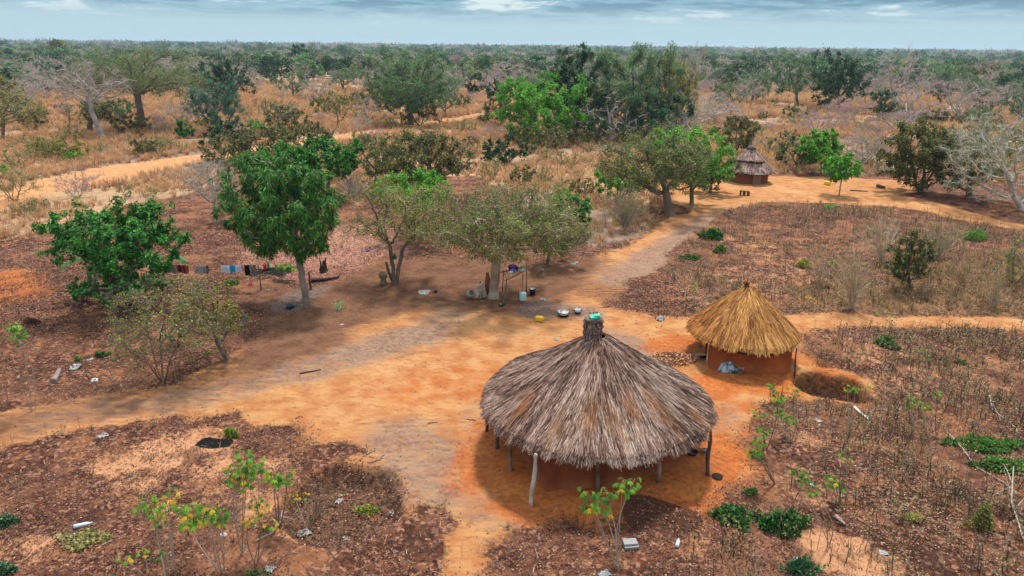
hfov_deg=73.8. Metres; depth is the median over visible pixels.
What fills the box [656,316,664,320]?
plastic bag
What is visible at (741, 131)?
bush
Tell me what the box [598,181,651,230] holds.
dry shrub
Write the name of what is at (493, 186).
dry shrub
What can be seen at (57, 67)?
evergreen tree
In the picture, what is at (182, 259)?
banana plant
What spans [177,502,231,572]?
cassava plant
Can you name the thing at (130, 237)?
broadleaf tree
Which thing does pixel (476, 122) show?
dry shrub
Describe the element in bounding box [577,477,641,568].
cassava plant
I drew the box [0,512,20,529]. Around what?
bush
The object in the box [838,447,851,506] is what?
cassava plant
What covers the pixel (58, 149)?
bush
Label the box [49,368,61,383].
log
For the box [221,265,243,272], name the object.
hanging cloth
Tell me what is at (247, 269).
hanging cloth
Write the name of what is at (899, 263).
tree
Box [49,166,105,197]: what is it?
shrub
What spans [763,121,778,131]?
bare tree
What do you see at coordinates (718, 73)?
evergreen tree
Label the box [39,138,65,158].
dry shrub
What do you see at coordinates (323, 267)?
tree stump
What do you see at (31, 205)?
dry shrub
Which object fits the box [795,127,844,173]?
lollipop tree
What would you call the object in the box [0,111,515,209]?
dirt road
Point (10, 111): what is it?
evergreen tree
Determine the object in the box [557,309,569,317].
cooking pot
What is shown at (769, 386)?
cassava plant
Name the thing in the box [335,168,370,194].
dry shrub
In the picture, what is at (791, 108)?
bush
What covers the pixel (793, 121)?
dry shrub
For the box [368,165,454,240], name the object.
tree
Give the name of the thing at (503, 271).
dish rack
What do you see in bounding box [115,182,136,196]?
dry shrub
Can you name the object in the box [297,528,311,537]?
wrapper
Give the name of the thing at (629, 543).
concrete block
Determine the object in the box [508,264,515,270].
basin
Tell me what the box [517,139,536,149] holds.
dry shrub
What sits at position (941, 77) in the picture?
evergreen tree
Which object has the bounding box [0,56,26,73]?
bare tree
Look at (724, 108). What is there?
bare tree
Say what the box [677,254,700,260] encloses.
bush
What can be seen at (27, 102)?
slender tree
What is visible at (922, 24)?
sky
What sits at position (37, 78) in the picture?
bare tree
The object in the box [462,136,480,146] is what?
bush
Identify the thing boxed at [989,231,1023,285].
shrub
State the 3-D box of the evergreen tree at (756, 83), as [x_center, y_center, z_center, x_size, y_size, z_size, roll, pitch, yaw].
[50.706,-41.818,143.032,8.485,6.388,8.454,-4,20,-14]
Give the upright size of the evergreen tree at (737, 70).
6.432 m
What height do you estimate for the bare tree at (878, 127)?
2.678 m
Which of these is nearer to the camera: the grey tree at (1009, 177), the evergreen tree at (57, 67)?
the grey tree at (1009, 177)
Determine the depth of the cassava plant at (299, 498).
16.96 m
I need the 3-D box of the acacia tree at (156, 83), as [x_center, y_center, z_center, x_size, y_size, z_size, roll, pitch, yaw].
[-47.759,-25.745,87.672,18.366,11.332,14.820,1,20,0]
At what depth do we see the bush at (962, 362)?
25.49 m
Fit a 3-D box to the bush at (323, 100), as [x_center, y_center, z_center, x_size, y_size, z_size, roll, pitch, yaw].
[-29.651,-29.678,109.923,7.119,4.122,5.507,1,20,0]
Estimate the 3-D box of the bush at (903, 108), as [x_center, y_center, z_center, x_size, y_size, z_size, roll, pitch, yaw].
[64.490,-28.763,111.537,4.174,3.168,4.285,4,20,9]
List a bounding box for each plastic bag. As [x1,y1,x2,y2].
[70,364,82,369]
[265,565,275,572]
[598,569,610,575]
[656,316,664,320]
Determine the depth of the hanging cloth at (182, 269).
31.89 m
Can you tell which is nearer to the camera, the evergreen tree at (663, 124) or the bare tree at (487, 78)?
the evergreen tree at (663, 124)
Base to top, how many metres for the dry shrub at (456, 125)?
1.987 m
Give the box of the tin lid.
[712,473,722,478]
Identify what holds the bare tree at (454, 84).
on the ground at (314, 560)
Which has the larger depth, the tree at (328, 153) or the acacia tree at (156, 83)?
the acacia tree at (156, 83)
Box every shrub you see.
[0,149,27,167]
[0,163,45,200]
[5,202,27,217]
[6,139,19,148]
[18,134,39,147]
[19,197,50,213]
[20,142,44,158]
[25,137,50,150]
[31,149,55,162]
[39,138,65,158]
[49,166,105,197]
[58,123,78,138]
[73,115,88,125]
[76,128,86,137]
[93,141,110,151]
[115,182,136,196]
[143,192,161,202]
[145,137,171,153]
[146,185,161,193]
[157,135,177,147]
[160,318,194,344]
[173,115,194,127]
[175,143,188,152]
[239,107,252,116]
[242,117,257,125]
[250,99,266,106]
[285,100,299,107]
[307,478,332,519]
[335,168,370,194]
[351,108,367,118]
[354,175,373,188]
[360,114,377,125]
[379,113,398,128]
[431,122,449,132]
[453,121,470,131]
[460,119,481,130]
[465,144,480,157]
[477,159,501,179]
[481,183,499,197]
[491,153,506,163]
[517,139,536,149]
[531,166,555,183]
[536,148,553,160]
[545,129,567,147]
[546,186,571,206]
[554,151,582,167]
[554,178,569,187]
[579,158,593,166]
[581,139,596,152]
[592,161,616,175]
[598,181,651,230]
[703,118,718,125]
[711,84,745,115]
[745,124,767,135]
[759,136,777,151]
[773,139,794,151]
[774,147,795,161]
[787,112,812,126]
[792,102,854,133]
[801,242,843,286]
[827,235,880,309]
[838,121,894,165]
[850,206,905,262]
[857,136,886,153]
[858,119,873,131]
[864,108,921,129]
[864,158,886,169]
[876,114,888,121]
[918,215,968,258]
[938,256,991,286]
[970,267,1019,307]
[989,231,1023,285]
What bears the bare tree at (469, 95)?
on the ground at (314, 560)
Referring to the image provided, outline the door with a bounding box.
[754,175,761,184]
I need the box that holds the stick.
[299,369,320,373]
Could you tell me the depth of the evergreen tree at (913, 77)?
175.09 m
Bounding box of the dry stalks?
[0,191,1023,575]
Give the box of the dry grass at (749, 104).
[0,77,1023,248]
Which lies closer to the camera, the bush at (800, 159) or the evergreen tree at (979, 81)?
the bush at (800, 159)
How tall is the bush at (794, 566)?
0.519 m
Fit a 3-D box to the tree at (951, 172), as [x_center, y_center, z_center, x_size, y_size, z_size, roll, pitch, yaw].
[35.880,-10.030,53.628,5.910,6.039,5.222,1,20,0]
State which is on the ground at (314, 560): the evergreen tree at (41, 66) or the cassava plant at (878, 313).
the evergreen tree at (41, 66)
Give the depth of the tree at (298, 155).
48.42 m
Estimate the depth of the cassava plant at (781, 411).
20.11 m
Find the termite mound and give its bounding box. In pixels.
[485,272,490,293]
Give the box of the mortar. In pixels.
[378,271,387,285]
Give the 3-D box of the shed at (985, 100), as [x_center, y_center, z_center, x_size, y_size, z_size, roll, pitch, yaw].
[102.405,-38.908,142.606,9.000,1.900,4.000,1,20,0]
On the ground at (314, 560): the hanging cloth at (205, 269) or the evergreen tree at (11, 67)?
the evergreen tree at (11, 67)
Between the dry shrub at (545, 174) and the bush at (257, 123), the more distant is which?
the bush at (257, 123)
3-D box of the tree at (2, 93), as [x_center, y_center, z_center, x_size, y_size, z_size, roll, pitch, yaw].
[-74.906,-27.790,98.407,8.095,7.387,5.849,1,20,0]
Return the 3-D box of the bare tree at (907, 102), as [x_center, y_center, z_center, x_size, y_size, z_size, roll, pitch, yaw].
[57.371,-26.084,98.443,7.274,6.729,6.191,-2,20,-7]
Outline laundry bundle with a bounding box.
[718,361,740,373]
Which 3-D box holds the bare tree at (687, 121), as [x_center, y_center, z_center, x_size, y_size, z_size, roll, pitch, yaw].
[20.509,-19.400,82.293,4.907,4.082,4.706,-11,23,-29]
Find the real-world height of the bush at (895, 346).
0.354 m
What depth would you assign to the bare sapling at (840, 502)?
17.16 m
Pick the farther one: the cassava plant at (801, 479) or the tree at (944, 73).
the tree at (944, 73)
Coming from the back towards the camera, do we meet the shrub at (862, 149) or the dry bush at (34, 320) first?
the shrub at (862, 149)
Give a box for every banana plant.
[57,258,100,282]
[157,255,187,276]
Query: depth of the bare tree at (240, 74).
152.07 m
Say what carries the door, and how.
in the thatched hut at (757, 167)
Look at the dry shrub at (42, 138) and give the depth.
70.08 m
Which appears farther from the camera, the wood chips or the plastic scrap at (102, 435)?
the wood chips
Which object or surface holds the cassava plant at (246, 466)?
on the ground at (314, 560)
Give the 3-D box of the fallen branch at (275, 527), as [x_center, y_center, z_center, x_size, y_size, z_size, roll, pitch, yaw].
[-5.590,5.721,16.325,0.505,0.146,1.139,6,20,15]
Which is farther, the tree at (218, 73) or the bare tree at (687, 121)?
the tree at (218, 73)
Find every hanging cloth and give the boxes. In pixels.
[167,265,176,273]
[176,265,188,273]
[194,265,203,274]
[204,265,208,273]
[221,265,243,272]
[244,265,249,275]
[250,265,256,274]
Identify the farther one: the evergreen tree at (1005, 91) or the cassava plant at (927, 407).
the evergreen tree at (1005, 91)
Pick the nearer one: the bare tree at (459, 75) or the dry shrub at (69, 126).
the dry shrub at (69, 126)
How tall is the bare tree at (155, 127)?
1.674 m
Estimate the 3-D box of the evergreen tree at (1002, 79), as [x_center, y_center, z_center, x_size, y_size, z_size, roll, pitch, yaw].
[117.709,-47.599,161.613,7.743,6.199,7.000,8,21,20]
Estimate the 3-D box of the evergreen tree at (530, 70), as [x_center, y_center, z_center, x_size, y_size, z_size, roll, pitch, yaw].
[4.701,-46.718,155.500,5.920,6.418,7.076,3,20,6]
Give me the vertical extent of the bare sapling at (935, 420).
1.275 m
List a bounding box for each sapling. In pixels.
[552,193,593,228]
[642,274,661,314]
[838,463,844,505]
[880,394,887,419]
[935,403,937,434]
[967,481,974,518]
[974,527,979,567]
[1004,527,1008,550]
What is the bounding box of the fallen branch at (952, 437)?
[947,432,1015,495]
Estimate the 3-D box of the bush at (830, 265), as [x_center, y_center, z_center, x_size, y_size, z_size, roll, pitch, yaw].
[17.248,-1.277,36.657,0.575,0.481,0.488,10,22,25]
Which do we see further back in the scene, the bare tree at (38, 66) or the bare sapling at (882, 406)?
the bare tree at (38, 66)
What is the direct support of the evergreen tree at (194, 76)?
on the ground at (314, 560)
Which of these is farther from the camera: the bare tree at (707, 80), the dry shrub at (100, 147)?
the bare tree at (707, 80)
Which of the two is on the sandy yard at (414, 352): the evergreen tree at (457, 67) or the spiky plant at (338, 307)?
the spiky plant at (338, 307)
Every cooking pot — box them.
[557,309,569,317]
[574,308,581,313]
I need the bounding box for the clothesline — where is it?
[155,264,261,289]
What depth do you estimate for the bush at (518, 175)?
57.01 m
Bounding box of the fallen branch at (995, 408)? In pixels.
[982,381,1016,429]
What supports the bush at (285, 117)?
on the ground at (314, 560)
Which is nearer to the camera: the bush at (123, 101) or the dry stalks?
the dry stalks
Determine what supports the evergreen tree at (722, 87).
on the ground at (314, 560)
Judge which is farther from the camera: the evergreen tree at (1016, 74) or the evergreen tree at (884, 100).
the evergreen tree at (1016, 74)
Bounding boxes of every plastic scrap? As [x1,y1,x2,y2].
[97,432,108,437]
[589,311,600,319]
[879,550,888,554]
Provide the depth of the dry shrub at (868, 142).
75.96 m
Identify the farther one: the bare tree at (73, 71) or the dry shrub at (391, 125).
the bare tree at (73, 71)
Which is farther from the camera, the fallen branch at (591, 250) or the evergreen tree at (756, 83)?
the evergreen tree at (756, 83)
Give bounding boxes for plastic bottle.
[73,522,92,528]
[675,538,679,547]
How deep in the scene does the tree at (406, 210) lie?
32.19 m
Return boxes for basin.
[285,303,294,308]
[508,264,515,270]
[687,448,697,455]
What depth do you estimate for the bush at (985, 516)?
16.54 m
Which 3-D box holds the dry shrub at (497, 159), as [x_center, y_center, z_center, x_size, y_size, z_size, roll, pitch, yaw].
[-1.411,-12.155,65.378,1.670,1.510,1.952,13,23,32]
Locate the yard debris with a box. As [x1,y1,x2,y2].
[2,193,944,493]
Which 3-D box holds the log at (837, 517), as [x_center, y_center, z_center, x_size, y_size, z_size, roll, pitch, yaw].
[8.084,5.709,16.833,0.099,0.129,0.310,-7,21,-21]
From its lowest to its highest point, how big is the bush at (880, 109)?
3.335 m
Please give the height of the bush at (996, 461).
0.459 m
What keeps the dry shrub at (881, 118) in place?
on the ground at (314, 560)
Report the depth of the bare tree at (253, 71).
191.46 m
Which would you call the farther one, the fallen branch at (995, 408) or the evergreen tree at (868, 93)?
the evergreen tree at (868, 93)
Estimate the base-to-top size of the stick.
0.066 m
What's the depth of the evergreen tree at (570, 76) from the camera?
158.34 m
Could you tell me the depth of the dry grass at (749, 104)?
82.75 m
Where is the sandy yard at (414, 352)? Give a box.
[0,176,1023,575]
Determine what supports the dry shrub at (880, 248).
on the ground at (314, 560)
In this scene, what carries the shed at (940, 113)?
on the ground at (314, 560)
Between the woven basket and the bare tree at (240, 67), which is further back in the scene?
the bare tree at (240, 67)
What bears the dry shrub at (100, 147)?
on the ground at (314, 560)
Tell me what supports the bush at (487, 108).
on the ground at (314, 560)
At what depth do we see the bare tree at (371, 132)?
77.51 m
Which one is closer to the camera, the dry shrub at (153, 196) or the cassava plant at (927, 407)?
the cassava plant at (927, 407)
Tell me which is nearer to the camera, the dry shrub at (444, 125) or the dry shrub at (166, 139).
the dry shrub at (166, 139)
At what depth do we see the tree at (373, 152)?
52.96 m
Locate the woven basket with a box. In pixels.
[466,290,474,297]
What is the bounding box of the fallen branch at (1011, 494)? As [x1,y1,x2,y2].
[1004,465,1023,539]
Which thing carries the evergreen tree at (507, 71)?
on the ground at (314, 560)
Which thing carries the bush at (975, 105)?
on the ground at (314, 560)
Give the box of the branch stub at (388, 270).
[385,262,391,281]
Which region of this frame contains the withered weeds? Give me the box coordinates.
[0,194,1023,575]
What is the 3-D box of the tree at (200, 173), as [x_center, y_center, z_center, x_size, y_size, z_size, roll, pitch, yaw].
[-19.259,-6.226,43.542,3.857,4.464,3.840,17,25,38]
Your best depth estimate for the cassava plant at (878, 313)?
29.43 m
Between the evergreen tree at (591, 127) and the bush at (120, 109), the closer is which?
the evergreen tree at (591, 127)
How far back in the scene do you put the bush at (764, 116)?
110.86 m
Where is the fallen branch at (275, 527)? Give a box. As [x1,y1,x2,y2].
[255,510,296,540]
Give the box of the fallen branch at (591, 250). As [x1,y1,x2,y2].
[569,245,610,253]
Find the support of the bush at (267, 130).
on the ground at (314, 560)
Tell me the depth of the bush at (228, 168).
58.66 m
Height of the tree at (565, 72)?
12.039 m
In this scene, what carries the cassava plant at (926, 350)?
on the ground at (314, 560)
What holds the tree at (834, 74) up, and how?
on the ground at (314, 560)
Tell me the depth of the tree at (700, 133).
48.84 m
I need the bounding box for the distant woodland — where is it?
[0,37,1023,85]
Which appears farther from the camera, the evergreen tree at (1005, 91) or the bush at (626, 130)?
the evergreen tree at (1005, 91)
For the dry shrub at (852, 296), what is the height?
3.960 m
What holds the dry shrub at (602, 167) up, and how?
on the ground at (314, 560)
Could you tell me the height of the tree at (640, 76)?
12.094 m
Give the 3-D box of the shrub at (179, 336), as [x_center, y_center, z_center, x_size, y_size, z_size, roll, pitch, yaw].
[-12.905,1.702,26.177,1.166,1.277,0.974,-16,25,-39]
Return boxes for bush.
[0,163,8,175]
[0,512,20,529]
[0,559,18,575]
[12,104,51,127]
[22,316,41,323]
[30,130,90,158]
[62,150,83,161]
[66,276,95,302]
[73,356,82,361]
[75,259,173,310]
[76,100,104,110]
[80,95,131,121]
[85,102,111,122]
[95,350,112,357]
[109,112,156,132]
[122,101,135,108]
[127,133,162,155]
[174,120,194,137]
[192,116,209,125]
[197,132,252,163]
[202,118,252,143]
[211,156,242,176]
[222,279,238,286]
[222,426,239,438]
[230,122,292,154]
[246,568,270,575]
[248,119,264,131]
[263,105,308,129]
[267,119,334,147]
[271,105,298,119]
[289,122,310,131]
[309,91,349,112]
[349,91,369,101]
[352,504,381,518]
[356,81,411,112]
[384,94,442,125]
[448,93,470,106]
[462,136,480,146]
[464,72,491,93]
[479,98,519,125]
[480,131,536,164]
[502,126,535,141]
[509,165,537,181]
[522,120,567,150]
[558,188,572,197]
[562,178,594,196]
[566,124,594,144]
[585,84,696,135]
[593,166,647,200]
[619,125,648,142]
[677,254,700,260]
[678,114,700,127]
[697,226,723,239]
[705,503,763,532]
[708,82,730,94]
[712,244,726,253]
[713,115,761,152]
[723,115,754,132]
[732,136,753,146]
[741,487,758,496]
[756,508,813,538]
[758,111,769,119]
[766,131,824,169]
[778,129,800,140]
[778,555,825,575]
[782,103,809,117]
[794,257,812,267]
[827,260,838,267]
[872,100,897,115]
[873,334,895,345]
[885,343,901,351]
[893,103,920,117]
[903,510,924,523]
[904,112,929,120]
[922,105,950,122]
[939,432,1023,454]
[948,112,969,122]
[954,359,966,365]
[960,501,994,532]
[962,226,989,241]
[965,454,1023,475]
[966,102,1002,120]
[973,114,1005,131]
[1001,125,1023,142]
[1011,136,1023,150]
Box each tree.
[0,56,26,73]
[0,62,32,84]
[0,68,18,89]
[0,73,23,106]
[0,80,44,102]
[0,87,46,138]
[0,96,28,112]
[5,69,51,90]
[8,64,68,97]
[11,77,46,106]
[20,60,51,81]
[21,69,48,94]
[26,100,48,125]
[27,65,61,89]
[30,58,62,67]
[30,61,54,78]
[31,195,192,284]
[33,73,79,101]
[44,65,67,85]
[48,55,139,138]
[54,102,73,115]
[55,60,109,83]
[57,42,210,129]
[60,103,83,123]
[61,67,101,89]
[80,102,101,129]
[99,269,242,382]
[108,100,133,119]
[143,66,168,85]
[144,61,181,69]
[144,63,173,93]
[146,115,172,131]
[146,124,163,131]
[157,96,212,120]
[170,155,240,222]
[171,279,251,360]
[177,66,206,89]
[179,72,247,128]
[181,84,211,113]
[188,57,256,105]
[195,56,217,66]
[206,61,223,75]
[207,151,346,301]
[221,66,254,91]
[225,62,253,70]
[236,139,320,181]
[241,68,257,75]
[242,73,263,88]
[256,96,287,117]
[257,66,278,84]
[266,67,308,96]
[272,81,288,102]
[288,43,307,57]
[296,135,364,188]
[297,61,311,80]
[297,89,319,103]
[300,76,332,95]
[310,84,362,126]
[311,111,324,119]
[312,52,324,62]
[328,68,358,89]
[340,128,398,188]
[340,172,456,284]
[343,65,365,84]
[347,114,376,133]
[349,71,388,99]
[351,94,382,118]
[357,40,465,124]
[359,60,377,70]
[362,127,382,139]
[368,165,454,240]
[373,127,476,197]
[409,177,602,299]
[431,65,456,85]
[433,89,457,113]
[439,67,472,94]
[439,75,464,91]
[447,63,465,82]
[457,68,470,85]
[464,90,483,103]
[476,73,504,93]
[478,79,514,106]
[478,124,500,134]
[479,65,495,73]
[480,63,493,76]
[484,61,506,79]
[488,70,596,137]
[492,59,513,71]
[498,65,537,85]
[499,61,521,75]
[500,65,518,79]
[515,67,539,80]
[521,69,539,83]
[527,75,553,93]
[527,198,591,264]
[543,42,614,136]
[556,65,587,86]
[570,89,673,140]
[579,40,687,134]
[581,114,608,144]
[594,127,714,215]
[643,51,702,129]
[644,113,677,139]
[649,124,737,205]
[664,83,744,132]
[664,111,706,138]
[672,42,725,102]
[685,154,744,192]
[690,64,707,78]
[697,80,714,91]
[699,96,741,123]
[700,77,720,86]
[702,66,739,87]
[709,114,726,125]
[714,81,752,106]
[718,66,742,83]
[728,74,771,100]
[733,76,765,101]
[737,73,748,83]
[741,68,771,93]
[752,107,766,114]
[754,67,784,88]
[760,51,819,105]
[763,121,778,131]
[765,72,789,91]
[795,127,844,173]
[802,43,872,108]
[819,152,864,195]
[821,93,877,127]
[842,76,873,101]
[845,135,870,149]
[860,44,940,101]
[864,85,891,101]
[864,123,889,136]
[866,66,887,77]
[870,89,903,118]
[873,116,962,192]
[883,228,938,289]
[890,85,939,122]
[890,110,921,126]
[895,70,922,90]
[906,78,936,101]
[917,77,947,93]
[919,60,974,92]
[930,84,952,103]
[930,121,1014,196]
[931,73,959,91]
[934,74,992,113]
[935,103,949,111]
[936,107,1023,210]
[943,68,967,84]
[945,90,981,115]
[958,58,1009,82]
[958,78,994,99]
[959,75,997,102]
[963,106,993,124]
[967,84,1017,111]
[978,66,1005,85]
[991,73,1023,91]
[995,86,1014,96]
[996,81,1022,96]
[1000,89,1023,120]
[1005,73,1023,86]
[1007,76,1023,97]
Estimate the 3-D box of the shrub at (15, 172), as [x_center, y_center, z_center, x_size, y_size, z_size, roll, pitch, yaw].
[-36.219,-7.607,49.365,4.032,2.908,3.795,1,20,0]
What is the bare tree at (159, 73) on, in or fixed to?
on the ground at (314, 560)
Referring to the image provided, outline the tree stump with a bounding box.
[319,257,327,272]
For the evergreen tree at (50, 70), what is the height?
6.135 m
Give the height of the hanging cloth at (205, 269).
0.424 m
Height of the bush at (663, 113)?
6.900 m
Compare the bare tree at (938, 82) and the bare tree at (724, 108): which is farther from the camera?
the bare tree at (938, 82)
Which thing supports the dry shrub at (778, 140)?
on the ground at (314, 560)
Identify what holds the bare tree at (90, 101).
on the ground at (314, 560)
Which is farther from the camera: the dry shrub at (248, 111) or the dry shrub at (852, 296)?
the dry shrub at (248, 111)
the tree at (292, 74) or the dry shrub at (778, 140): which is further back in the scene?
the tree at (292, 74)
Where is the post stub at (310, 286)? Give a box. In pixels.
[308,272,311,289]
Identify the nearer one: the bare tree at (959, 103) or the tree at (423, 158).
the tree at (423, 158)
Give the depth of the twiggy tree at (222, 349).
24.55 m
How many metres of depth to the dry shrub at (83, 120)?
91.30 m
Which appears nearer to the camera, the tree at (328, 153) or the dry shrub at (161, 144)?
the tree at (328, 153)
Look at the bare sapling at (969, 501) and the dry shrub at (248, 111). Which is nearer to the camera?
the bare sapling at (969, 501)
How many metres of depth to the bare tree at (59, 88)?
127.74 m
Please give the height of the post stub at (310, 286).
0.890 m
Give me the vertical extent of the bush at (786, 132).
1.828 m
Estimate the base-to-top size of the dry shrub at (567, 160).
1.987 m
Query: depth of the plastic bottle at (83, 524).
16.35 m
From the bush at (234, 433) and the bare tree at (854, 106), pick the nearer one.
the bush at (234, 433)
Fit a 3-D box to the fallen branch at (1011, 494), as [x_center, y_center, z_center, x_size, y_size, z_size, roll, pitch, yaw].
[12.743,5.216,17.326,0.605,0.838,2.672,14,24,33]
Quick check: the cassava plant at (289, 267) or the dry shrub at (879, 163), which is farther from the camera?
the dry shrub at (879, 163)
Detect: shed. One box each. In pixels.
[898,111,949,122]
[975,97,1021,104]
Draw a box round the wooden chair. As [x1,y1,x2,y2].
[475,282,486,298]
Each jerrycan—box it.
[519,291,525,300]
[535,315,543,321]
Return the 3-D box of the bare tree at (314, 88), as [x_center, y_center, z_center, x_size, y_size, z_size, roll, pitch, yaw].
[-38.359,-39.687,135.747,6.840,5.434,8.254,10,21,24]
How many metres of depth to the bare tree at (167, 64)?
189.00 m
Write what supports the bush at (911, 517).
on the ground at (314, 560)
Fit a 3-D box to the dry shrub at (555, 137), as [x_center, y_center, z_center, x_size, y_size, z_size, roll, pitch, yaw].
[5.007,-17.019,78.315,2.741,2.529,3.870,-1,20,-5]
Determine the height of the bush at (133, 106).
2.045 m
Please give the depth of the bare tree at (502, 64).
212.77 m
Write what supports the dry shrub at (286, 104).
on the ground at (314, 560)
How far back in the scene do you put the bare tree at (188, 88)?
108.46 m
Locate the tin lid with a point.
(717, 475)
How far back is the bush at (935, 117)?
105.65 m
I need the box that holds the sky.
[0,0,1023,50]
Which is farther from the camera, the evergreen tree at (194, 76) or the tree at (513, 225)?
the evergreen tree at (194, 76)
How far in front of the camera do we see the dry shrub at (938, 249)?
37.83 m
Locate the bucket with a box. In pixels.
[529,289,535,295]
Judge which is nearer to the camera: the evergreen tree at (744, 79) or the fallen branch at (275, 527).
the fallen branch at (275, 527)
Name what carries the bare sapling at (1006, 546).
on the ground at (314, 560)
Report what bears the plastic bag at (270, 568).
on the ground at (314, 560)
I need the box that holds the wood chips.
[652,351,700,366]
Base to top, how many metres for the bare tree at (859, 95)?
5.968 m
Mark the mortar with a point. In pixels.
(382, 276)
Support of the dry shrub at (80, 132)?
on the ground at (314, 560)
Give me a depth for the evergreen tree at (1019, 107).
110.35 m
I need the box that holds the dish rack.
[500,263,528,303]
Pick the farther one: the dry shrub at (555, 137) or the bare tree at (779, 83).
the bare tree at (779, 83)
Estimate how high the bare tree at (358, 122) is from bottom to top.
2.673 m
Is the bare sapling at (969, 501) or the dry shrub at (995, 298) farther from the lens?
the dry shrub at (995, 298)
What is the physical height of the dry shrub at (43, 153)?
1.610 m
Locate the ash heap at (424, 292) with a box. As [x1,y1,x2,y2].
[418,290,430,294]
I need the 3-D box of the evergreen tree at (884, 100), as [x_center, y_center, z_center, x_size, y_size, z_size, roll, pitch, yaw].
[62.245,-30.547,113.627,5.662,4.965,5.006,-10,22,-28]
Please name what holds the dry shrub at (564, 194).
on the ground at (314, 560)
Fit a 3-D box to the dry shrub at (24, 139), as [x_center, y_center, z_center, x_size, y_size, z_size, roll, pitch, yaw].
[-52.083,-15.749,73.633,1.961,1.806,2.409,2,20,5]
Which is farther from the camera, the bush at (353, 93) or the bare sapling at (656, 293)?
the bush at (353, 93)
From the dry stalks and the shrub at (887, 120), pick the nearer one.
the dry stalks
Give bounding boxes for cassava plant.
[5,322,35,411]
[115,548,163,575]
[132,487,186,571]
[141,494,169,575]
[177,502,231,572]
[223,448,268,555]
[241,497,279,562]
[262,468,295,527]
[274,263,296,279]
[289,491,309,527]
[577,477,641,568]
[689,281,697,305]
[745,433,774,484]
[749,387,784,450]
[766,383,778,404]
[770,387,801,440]
[787,468,833,546]
[821,472,845,502]
[824,204,838,216]
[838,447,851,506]
[842,383,859,435]
[861,384,873,423]
[875,308,892,317]
[905,395,915,435]
[917,390,941,435]
[918,347,929,402]
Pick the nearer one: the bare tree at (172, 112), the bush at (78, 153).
the bush at (78, 153)
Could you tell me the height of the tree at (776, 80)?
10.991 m
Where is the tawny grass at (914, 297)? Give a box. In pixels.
[0,193,1023,575]
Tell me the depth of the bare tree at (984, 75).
178.83 m
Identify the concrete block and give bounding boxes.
[622,538,638,549]
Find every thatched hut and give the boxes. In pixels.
[479,316,719,506]
[685,281,802,378]
[727,143,776,185]
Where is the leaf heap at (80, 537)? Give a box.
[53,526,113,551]
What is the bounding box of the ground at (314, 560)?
[0,48,1023,575]
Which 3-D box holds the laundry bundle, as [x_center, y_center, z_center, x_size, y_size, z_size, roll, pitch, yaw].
[7.808,2.818,24.505,0.845,0.403,0.575,1,20,0]
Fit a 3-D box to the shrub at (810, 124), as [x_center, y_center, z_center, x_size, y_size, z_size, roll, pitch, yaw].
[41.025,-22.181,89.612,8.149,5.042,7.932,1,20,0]
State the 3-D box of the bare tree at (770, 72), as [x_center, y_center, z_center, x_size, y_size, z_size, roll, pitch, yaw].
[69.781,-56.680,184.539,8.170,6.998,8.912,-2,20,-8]
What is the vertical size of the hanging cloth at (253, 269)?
0.500 m
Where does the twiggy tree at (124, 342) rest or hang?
on the ground at (314, 560)
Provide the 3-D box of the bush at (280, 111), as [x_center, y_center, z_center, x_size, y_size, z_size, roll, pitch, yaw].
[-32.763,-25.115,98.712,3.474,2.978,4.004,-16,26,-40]
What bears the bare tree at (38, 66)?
on the ground at (314, 560)
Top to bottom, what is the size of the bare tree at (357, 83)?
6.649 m
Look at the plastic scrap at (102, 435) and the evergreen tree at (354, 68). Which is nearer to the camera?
the plastic scrap at (102, 435)
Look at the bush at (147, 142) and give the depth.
69.60 m
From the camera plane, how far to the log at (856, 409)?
21.95 m
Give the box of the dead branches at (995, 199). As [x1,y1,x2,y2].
[966,186,1020,202]
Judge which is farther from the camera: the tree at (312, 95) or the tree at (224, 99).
the tree at (312, 95)
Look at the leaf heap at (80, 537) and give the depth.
15.93 m
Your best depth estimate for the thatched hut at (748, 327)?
24.37 m
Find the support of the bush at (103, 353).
on the ground at (314, 560)
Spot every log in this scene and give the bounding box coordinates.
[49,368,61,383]
[311,276,338,281]
[834,514,845,524]
[853,406,868,419]
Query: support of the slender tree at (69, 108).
on the ground at (314, 560)
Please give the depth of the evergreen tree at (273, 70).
190.85 m
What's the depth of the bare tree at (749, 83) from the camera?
138.73 m
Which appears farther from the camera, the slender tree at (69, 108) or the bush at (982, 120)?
the bush at (982, 120)
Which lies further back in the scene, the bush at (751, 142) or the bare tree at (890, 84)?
the bare tree at (890, 84)
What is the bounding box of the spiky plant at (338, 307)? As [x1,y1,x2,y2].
[332,299,347,309]
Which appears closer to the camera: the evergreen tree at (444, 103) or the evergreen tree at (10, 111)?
the evergreen tree at (10, 111)
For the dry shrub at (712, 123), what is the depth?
98.72 m
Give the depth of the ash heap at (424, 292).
32.37 m
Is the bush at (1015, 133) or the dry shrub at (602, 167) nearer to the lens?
the dry shrub at (602, 167)
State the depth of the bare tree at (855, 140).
77.96 m
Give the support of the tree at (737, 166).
on the sandy yard at (414, 352)
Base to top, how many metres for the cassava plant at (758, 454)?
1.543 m
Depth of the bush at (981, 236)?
41.93 m
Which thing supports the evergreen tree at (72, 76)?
on the ground at (314, 560)

